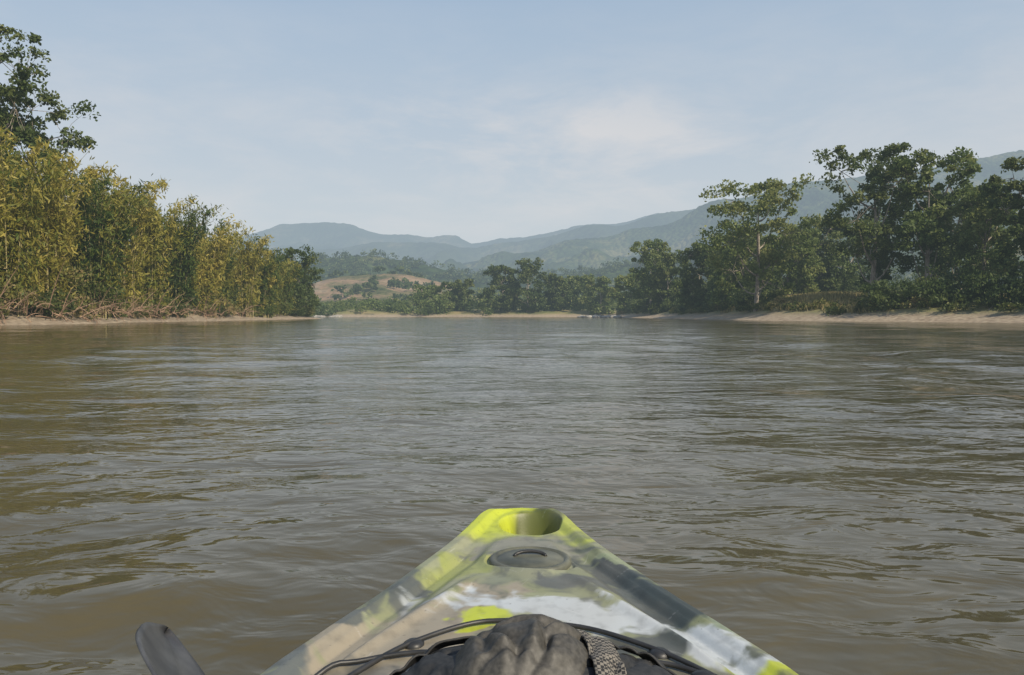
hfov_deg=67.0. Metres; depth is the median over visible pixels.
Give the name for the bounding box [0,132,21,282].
bamboo clump
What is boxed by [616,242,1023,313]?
riverside shrubs
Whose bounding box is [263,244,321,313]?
broadleaf tree
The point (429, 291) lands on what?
broadleaf tree
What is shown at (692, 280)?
broadleaf tree
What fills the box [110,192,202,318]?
bamboo clump
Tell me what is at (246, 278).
bamboo clump
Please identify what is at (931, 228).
broadleaf tree
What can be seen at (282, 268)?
bamboo clump
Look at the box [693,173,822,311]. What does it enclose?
broadleaf tree
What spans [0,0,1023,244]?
sky
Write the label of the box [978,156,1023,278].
broadleaf tree
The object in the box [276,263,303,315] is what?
bamboo clump
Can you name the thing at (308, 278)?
broadleaf tree
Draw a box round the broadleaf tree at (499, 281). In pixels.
[477,264,526,311]
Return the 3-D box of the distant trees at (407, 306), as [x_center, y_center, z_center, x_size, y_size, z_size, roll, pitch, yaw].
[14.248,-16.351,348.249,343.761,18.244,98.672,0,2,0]
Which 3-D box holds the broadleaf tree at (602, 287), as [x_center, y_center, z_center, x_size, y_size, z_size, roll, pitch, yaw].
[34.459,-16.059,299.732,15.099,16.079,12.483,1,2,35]
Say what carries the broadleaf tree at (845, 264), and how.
on the ground at (983, 314)
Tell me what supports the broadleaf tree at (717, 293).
on the ground at (983, 314)
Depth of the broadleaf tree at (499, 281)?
306.68 m
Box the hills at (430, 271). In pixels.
[302,225,1023,296]
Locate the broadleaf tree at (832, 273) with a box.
[783,219,855,293]
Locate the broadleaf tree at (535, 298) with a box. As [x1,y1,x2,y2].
[505,257,551,311]
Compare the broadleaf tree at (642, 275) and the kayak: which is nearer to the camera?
the kayak
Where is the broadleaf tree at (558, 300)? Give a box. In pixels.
[539,272,572,310]
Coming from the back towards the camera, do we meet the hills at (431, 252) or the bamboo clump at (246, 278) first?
the hills at (431, 252)
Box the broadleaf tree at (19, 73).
[0,24,51,181]
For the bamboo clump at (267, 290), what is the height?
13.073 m
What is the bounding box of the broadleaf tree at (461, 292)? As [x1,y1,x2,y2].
[441,278,474,310]
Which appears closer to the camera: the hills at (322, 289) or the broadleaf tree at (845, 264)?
the broadleaf tree at (845, 264)
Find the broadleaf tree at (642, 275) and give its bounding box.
[622,238,670,313]
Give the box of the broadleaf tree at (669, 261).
[640,250,692,309]
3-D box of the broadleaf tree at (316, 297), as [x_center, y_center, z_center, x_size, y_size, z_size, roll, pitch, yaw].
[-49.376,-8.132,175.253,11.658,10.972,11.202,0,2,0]
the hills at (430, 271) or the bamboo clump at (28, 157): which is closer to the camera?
the bamboo clump at (28, 157)
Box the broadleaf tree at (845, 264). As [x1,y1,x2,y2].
[804,210,890,290]
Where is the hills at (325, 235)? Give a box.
[235,213,658,251]
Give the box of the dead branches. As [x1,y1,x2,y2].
[0,257,261,324]
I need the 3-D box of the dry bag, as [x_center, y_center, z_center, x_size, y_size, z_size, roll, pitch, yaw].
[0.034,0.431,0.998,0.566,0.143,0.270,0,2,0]
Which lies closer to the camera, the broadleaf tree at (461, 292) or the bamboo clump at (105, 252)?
the bamboo clump at (105, 252)
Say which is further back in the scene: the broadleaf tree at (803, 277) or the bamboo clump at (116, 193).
the broadleaf tree at (803, 277)
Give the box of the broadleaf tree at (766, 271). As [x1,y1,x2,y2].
[728,242,782,291]
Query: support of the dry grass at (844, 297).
on the ground at (983, 314)
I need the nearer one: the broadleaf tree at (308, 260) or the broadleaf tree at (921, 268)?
the broadleaf tree at (921, 268)
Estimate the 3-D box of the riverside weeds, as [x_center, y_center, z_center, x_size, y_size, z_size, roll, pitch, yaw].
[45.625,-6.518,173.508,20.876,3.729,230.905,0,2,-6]
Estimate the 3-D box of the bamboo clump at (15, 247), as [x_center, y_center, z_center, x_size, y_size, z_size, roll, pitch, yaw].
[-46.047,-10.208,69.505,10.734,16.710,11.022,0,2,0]
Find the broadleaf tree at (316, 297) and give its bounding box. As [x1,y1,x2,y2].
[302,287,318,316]
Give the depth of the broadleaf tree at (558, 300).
309.68 m
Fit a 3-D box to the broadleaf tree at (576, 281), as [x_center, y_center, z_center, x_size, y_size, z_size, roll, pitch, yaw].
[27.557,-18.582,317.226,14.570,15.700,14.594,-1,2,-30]
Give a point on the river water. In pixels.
(798, 497)
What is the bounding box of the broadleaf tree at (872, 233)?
[809,142,938,296]
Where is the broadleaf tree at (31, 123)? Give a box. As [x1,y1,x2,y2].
[0,76,100,254]
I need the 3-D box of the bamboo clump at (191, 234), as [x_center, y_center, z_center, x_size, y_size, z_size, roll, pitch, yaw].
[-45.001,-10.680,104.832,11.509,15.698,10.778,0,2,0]
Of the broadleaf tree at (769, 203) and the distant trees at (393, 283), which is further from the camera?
the distant trees at (393, 283)
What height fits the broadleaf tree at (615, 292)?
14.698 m
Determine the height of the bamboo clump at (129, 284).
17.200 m
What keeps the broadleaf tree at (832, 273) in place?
on the ground at (983, 314)
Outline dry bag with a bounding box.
[389,614,715,674]
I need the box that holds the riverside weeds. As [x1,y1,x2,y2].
[616,295,1023,315]
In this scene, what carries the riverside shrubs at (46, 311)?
on the ground at (983, 314)
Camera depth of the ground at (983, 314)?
107.98 m
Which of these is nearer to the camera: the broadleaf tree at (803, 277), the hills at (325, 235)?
the broadleaf tree at (803, 277)
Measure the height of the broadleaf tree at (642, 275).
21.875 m
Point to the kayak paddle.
(162, 649)
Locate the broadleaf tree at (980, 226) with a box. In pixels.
[947,179,1023,277]
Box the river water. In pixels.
[0,317,1023,674]
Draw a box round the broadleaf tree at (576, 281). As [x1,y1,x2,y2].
[565,273,596,309]
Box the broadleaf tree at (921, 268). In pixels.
[915,185,1021,289]
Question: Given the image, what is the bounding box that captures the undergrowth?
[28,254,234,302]
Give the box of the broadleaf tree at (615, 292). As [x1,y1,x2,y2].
[606,273,647,311]
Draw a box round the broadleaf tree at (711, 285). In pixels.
[697,243,752,296]
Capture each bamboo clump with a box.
[0,122,68,316]
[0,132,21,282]
[0,145,117,313]
[1,148,44,238]
[33,163,116,291]
[52,168,158,317]
[68,175,145,261]
[82,169,170,317]
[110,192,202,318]
[148,203,228,316]
[178,213,245,317]
[197,222,254,315]
[230,233,273,317]
[235,247,287,317]
[268,258,295,315]
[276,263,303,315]
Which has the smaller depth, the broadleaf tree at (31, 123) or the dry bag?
the dry bag
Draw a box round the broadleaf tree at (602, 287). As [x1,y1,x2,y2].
[582,275,620,314]
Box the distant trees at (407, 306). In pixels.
[308,280,964,315]
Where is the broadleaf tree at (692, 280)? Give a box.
[670,241,714,308]
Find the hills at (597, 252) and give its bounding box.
[438,150,1023,274]
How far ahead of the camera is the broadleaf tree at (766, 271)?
156.51 m
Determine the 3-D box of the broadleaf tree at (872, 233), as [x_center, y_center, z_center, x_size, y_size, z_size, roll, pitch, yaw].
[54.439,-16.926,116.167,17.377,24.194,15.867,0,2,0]
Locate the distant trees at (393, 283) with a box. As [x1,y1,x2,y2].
[298,218,1021,308]
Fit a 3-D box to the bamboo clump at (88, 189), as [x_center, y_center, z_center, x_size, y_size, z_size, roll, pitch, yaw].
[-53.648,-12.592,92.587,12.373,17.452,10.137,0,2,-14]
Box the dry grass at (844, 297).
[720,290,1009,313]
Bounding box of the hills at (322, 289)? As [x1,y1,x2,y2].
[310,274,520,309]
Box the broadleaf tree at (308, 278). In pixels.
[290,259,324,310]
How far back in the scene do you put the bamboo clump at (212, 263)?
113.22 m
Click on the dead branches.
(127, 312)
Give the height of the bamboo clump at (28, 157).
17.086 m
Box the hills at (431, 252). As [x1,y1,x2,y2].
[260,209,694,267]
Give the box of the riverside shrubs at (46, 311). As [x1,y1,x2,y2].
[0,262,318,320]
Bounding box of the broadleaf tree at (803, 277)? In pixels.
[764,228,825,295]
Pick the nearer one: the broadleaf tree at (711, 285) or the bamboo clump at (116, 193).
the bamboo clump at (116, 193)
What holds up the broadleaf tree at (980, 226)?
on the ground at (983, 314)
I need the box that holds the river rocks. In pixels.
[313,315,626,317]
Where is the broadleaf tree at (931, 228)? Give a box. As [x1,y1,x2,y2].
[880,146,982,295]
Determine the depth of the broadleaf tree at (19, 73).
76.19 m
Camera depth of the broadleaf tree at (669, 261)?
212.52 m
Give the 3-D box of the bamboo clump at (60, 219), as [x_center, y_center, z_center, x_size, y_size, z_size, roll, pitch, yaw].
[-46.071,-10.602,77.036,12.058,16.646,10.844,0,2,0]
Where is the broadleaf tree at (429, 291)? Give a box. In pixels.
[411,284,446,307]
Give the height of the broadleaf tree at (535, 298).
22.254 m
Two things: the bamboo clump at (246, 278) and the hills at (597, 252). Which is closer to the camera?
the bamboo clump at (246, 278)
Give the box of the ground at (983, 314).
[0,299,1023,324]
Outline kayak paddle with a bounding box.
[135,622,204,674]
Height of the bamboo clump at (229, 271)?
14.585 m
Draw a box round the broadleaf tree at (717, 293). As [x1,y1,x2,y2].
[708,231,778,307]
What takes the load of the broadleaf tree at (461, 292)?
on the ground at (983, 314)
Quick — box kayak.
[260,508,797,674]

